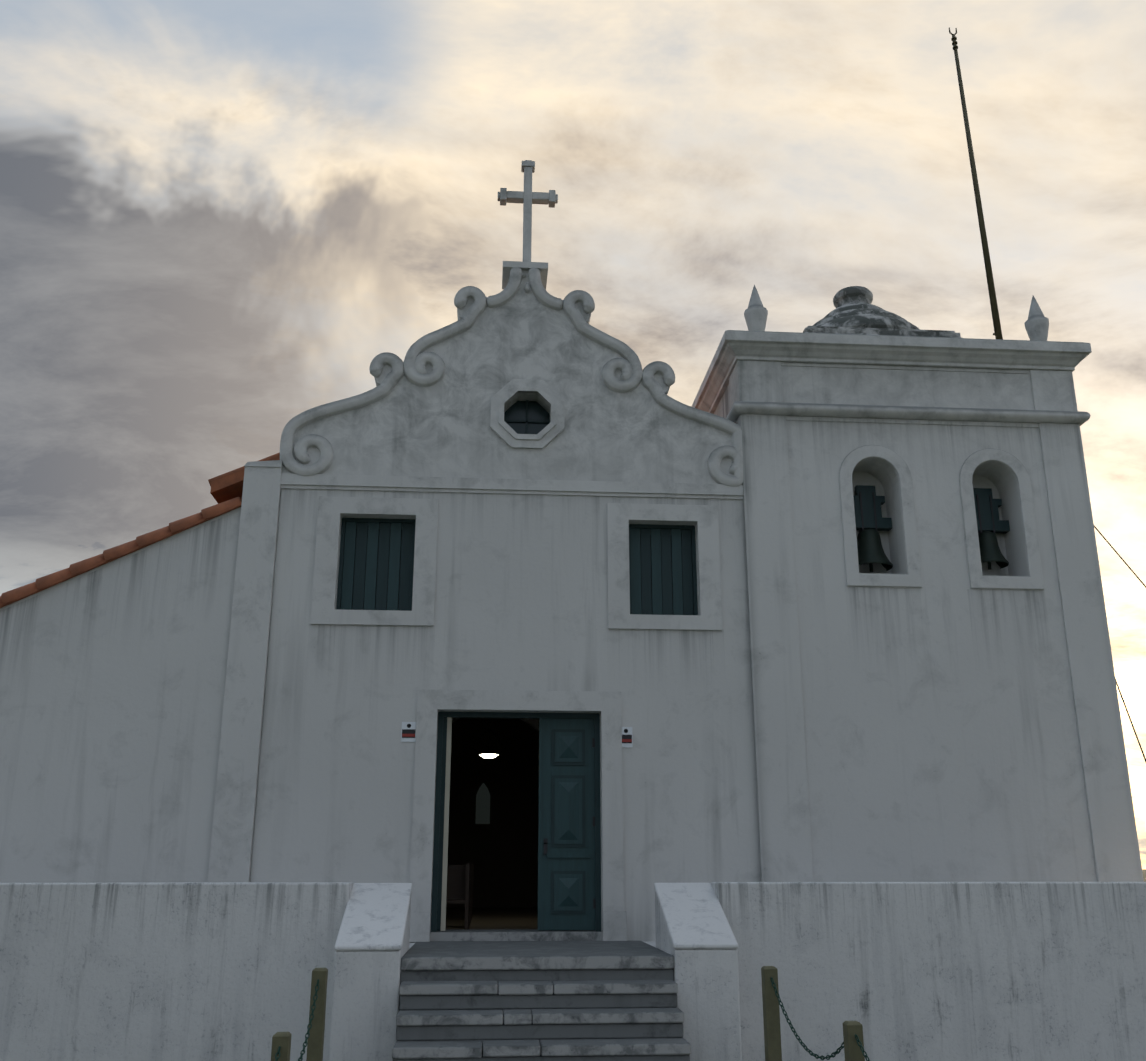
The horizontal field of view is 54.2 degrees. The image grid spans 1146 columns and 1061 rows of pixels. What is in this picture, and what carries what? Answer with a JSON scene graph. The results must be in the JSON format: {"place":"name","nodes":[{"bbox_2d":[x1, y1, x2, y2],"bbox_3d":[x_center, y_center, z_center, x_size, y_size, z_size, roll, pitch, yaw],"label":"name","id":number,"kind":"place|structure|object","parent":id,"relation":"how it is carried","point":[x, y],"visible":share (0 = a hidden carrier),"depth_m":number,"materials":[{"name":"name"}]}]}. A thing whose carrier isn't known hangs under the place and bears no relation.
{"place":"outdoors","nodes":[
{"label":"outdoors","id":0,"kind":"place"},
{"bbox_2d":[0,507,240,882],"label":"wing wall","id":1,"kind":"structure","parent":0,"point":[112,681],"depth_m":14.48,"materials":[{"name":"white paint"}]},
{"bbox_2d":[0,497,241,607],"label":"roof tiles","id":2,"kind":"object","parent":1,"relation":"on","point":[103,558],"depth_m":15.07,"materials":[{"name":"orange tile"}]},
{"bbox_2d":[208,452,279,503],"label":"roof","id":3,"kind":"structure","parent":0,"point":[227,486],"depth_m":15.70,"materials":[{"name":"orange tile"}]},
{"bbox_2d":[250,270,761,942],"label":"front wall","id":4,"kind":"structure","parent":0,"point":[520,592],"depth_m":15.18,"materials":[{"name":"white paint"}]},
{"bbox_2d":[401,722,415,741],"bbox_3d":[-2.156,2.644,14.694,0.190,0.260,0.019,1,-17,-4],"label":"alarm sign","id":5,"kind":"object","parent":4,"relation":"attached to","point":[408,732],"visible":0.92,"depth_m":14.69,"materials":[{"name":"white"}]},
{"bbox_2d":[336,400,697,940],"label":"church door shutters","id":6,"kind":"object","parent":4,"relation":"in","point":[569,861],"visible":0.79,"depth_m":15.00,"materials":[{"name":"teal wood"}]},
{"bbox_2d":[352,529,672,929],"bbox_3d":[-1.304,4.521,21.378,6.340,5.850,12.300,1,-17,-4],"label":"church interior","id":7,"kind":"object","parent":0,"point":[493,821],"visible":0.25,"depth_m":26.96,"materials":[{"name":"black"}]},
{"bbox_2d":[0,0,1145,868],"label":"sky","id":8,"kind":"structure","parent":0,"point":[216,216],"materials":[{"name":"grey"}]},
{"bbox_2d":[786,420,1096,881],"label":"bell tower","id":9,"kind":"structure","parent":0,"point":[942,743],"depth_m":15.38,"materials":[{"name":"white paint"}]},
{"bbox_2d":[691,286,1143,881],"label":"tower trim","id":10,"kind":"structure","parent":9,"relation":"attached to","point":[855,356],"depth_m":16.26,"materials":[{"name":"white paint"}]},
{"bbox_2d":[744,285,1048,340],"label":"finials","id":11,"kind":"object","parent":10,"relation":"on","point":[1036,323],"visible":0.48,"depth_m":17.24,"materials":[{"name":"white stone"}]},
{"bbox_2d":[853,485,1009,571],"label":"bells","id":12,"kind":"object","parent":10,"relation":"on","point":[870,522],"visible":0.73,"depth_m":16.45,"materials":[{"name":"brown metal"}]},
{"bbox_2d":[949,27,1002,339],"bbox_3d":[7.036,-5.782,19.419,0.181,7.309,0.350,10,-19,-30],"label":"flagpole","id":13,"kind":"object","parent":10,"relation":"on","point":[997,333],"visible":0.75,"depth_m":19.32,"materials":[{"name":"metal"}]},
{"bbox_2d":[839,445,1043,589],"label":"window frames","id":14,"kind":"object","parent":9,"relation":"attached to","point":[1033,580],"visible":0.96,"depth_m":16.02,"materials":[{"name":"white paint"}]},
{"bbox_2d":[1142,869,1145,881],"bbox_3d":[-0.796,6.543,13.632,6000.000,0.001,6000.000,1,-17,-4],"label":"ground","id":15,"kind":"structure","parent":0,"point":[1144,873],"depth_m":444.59,"materials":[{"name":"grey concrete"}]},
{"bbox_2d":[271,1032,291,1060],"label":"chain post","id":16,"kind":"object","parent":15,"relation":"on","point":[282,1040],"visible":1,"depth_m":8.85,"materials":[{"name":"beige wood"}]},
{"bbox_2d":[306,968,327,1060],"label":"chain post","id":17,"kind":"object","parent":15,"relation":"on","point":[315,1044],"visible":1,"depth_m":10.21,"materials":[{"name":"brown wood"}]},
{"bbox_2d":[275,979,869,1060],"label":"barrier chains","id":18,"kind":"object","parent":17,"relation":"attached to","point":[833,1054],"visible":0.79,"depth_m":9.87,"materials":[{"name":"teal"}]},
{"bbox_2d":[207,261,743,941],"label":"facade trim","id":19,"kind":"structure","parent":15,"relation":"on","point":[237,771],"depth_m":15.37,"materials":[{"name":"white paint"}]},
{"bbox_2d":[497,160,557,261],"bbox_3d":[-0.707,-4.871,17.378,0.940,1.980,0.240,1,-17,-4],"label":"gable cross","id":20,"kind":"object","parent":19,"relation":"on","point":[527,198],"visible":0.85,"depth_m":17.40,"materials":[{"name":"white stone"}]},
{"bbox_2d":[622,727,632,747],"bbox_3d":[0.706,2.748,14.885,0.170,0.270,0.019,1,-17,-4],"label":"alarm sign","id":21,"kind":"object","parent":19,"relation":"attached to","point":[627,741],"visible":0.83,"depth_m":14.88,"materials":[{"name":"white plastic"}]},
{"bbox_2d":[392,941,690,1060],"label":"entrance stair","id":22,"kind":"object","parent":15,"relation":"on","point":[537,1000],"visible":1,"depth_m":11.14,"materials":[{"name":"stone"}]},
{"bbox_2d":[0,882,1145,1060],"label":"boundary wall","id":23,"kind":"structure","parent":15,"relation":"on","point":[898,971],"depth_m":12.41,"materials":[{"name":"white paint"}]},
{"bbox_2d":[761,966,781,1060],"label":"chain post","id":24,"kind":"object","parent":15,"relation":"on","point":[772,1029],"visible":1,"depth_m":10.51,"materials":[{"name":"brown wood"}]},
{"bbox_2d":[843,1021,864,1060],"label":"chain post","id":25,"kind":"object","parent":15,"relation":"on","point":[852,1049],"visible":1,"depth_m":9.19,"materials":[{"name":"beige wood"}]},
{"bbox_2d":[1094,526,1145,761],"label":"guy wires","id":26,"kind":"object","parent":15,"relation":"on","point":[1115,678],"visible":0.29,"depth_m":16.63,"materials":[{"name":"grey metal"}]},
{"bbox_3d":[-1.421,4.129,21.723,7.340,9.300,13.050,1,-17,-4],"label":"nave","id":27,"kind":"object","parent":15,"relation":"on","visible":0},
{"bbox_2d":[446,863,473,929],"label":"church pews","id":28,"kind":"object","parent":27,"relation":"in","point":[459,883],"visible":0.15,"depth_m":16.23,"materials":[{"name":"brown wood"}]},
{"bbox_2d":[472,718,505,757],"bbox_3d":[-1.476,2.679,19.983,0.490,2.730,0.391,15,-22,-40],"label":"ceiling lamp","id":29,"kind":"object","parent":27,"relation":"hanging from","point":[488,754],"visible":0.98,"depth_m":19.61,"materials":[{"name":"white glass"}]}
]}

